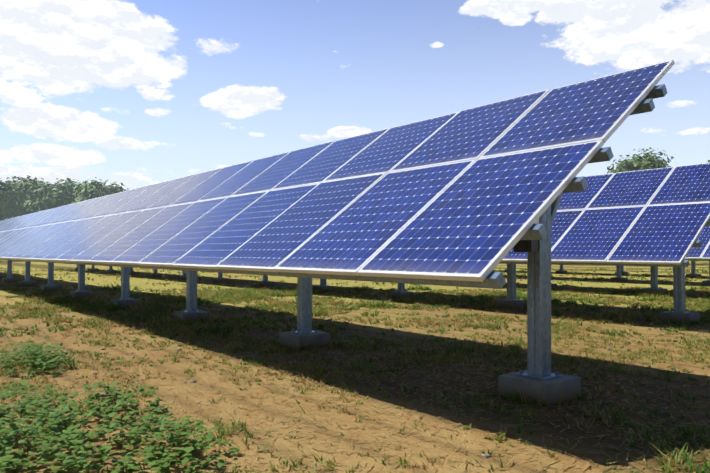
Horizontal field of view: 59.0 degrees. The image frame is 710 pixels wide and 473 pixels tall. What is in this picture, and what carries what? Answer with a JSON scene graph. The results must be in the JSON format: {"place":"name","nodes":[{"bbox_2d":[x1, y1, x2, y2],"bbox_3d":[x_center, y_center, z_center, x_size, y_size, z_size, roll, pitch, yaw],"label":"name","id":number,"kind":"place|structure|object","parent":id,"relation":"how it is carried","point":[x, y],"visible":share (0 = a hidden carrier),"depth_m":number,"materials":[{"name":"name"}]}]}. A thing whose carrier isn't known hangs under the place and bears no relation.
{"place":"outdoors","nodes":[
{"label":"outdoors","id":0,"kind":"place"},
{"bbox_2d":[0,260,709,472],"bbox_3d":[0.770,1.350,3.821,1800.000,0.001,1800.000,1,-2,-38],"label":"ground","id":1,"kind":"structure","parent":0,"point":[440,445],"depth_m":5.61,"materials":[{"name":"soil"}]},
{"bbox_2d":[0,178,23,220],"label":"tree","id":2,"kind":"object","parent":1,"relation":"on","point":[8,204],"visible":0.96,"depth_m":85.80,"materials":[{"name":"green plant"}]},
{"bbox_2d":[5,175,49,218],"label":"tree","id":3,"kind":"object","parent":1,"relation":"on","point":[24,185],"visible":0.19,"depth_m":90.67,"materials":[{"name":"green plant"}]},
{"bbox_2d":[18,181,75,215],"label":"tree","id":4,"kind":"object","parent":1,"relation":"on","point":[52,196],"visible":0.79,"depth_m":87.98,"materials":[{"name":"green plant"}]},
{"bbox_2d":[56,178,81,193],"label":"tree","id":5,"kind":"object","parent":1,"relation":"on","point":[71,183],"visible":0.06,"depth_m":94.97,"materials":[{"name":"green plant"}]},
{"bbox_2d":[68,185,107,203],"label":"tree","id":6,"kind":"object","parent":1,"relation":"on","point":[88,193],"visible":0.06,"depth_m":90.06,"materials":[{"name":"green plant"}]},
{"bbox_2d":[76,177,129,195],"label":"tree","id":7,"kind":"object","parent":1,"relation":"on","point":[109,189],"visible":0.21,"depth_m":94.18,"materials":[{"name":"green plant"}]},
{"bbox_2d":[0,338,239,472],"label":"leafy ground plants","id":8,"kind":"object","parent":1,"relation":"on","point":[33,351],"visible":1,"depth_m":3.92,"materials":[{"name":"green plant"}]},
{"bbox_2d":[0,60,674,405],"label":"solar array","id":9,"kind":"object","parent":1,"relation":"on","point":[470,197],"visible":1,"depth_m":6.12,"materials":[{"name":"glass"}]},
{"bbox_2d":[0,311,705,471],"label":"ground stones","id":10,"kind":"object","parent":1,"relation":"on","point":[485,455],"depth_m":7.10,"materials":[{"name":"stone"}]},
{"bbox_2d":[0,267,709,472],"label":"grass tufts","id":11,"kind":"object","parent":1,"relation":"on","point":[208,295],"visible":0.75,"depth_m":9.54,"materials":[{"name":"green plant"}]},
{"bbox_2d":[73,163,709,323],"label":"solar array row","id":12,"kind":"object","parent":1,"relation":"on","point":[655,217],"visible":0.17,"depth_m":11.47,"materials":[{"name":"glass"}]},
{"bbox_2d":[505,261,700,277],"bbox_3d":[9.280,0.801,40.037,2.550,2.955,54.953,1,-2,-38],"label":"solar array row","id":13,"kind":"object","parent":1,"relation":"on","point":[693,274],"visible":0.1,"depth_m":31.04,"materials":[{"name":"metal"}]},
{"bbox_2d":[551,226,709,293],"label":"solar array row","id":14,"kind":"object","parent":1,"relation":"on","point":[702,253],"visible":0.02,"depth_m":16.66,"materials":[{"name":"metal"}]},
{"bbox_2d":[551,261,709,284],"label":"solar array row","id":15,"kind":"object","parent":1,"relation":"on","point":[617,277],"visible":0.04,"depth_m":26.67,"materials":[{"name":"metal"}]},
{"bbox_2d":[607,147,673,173],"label":"tree","id":16,"kind":"object","parent":1,"relation":"on","point":[643,162],"visible":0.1,"depth_m":63.57,"materials":[{"name":"green plant"}]},
{"bbox_2d":[0,0,709,190],"label":"sky","id":17,"kind":"structure","parent":0,"point":[134,94],"materials":[{"name":"blue"}]}
]}

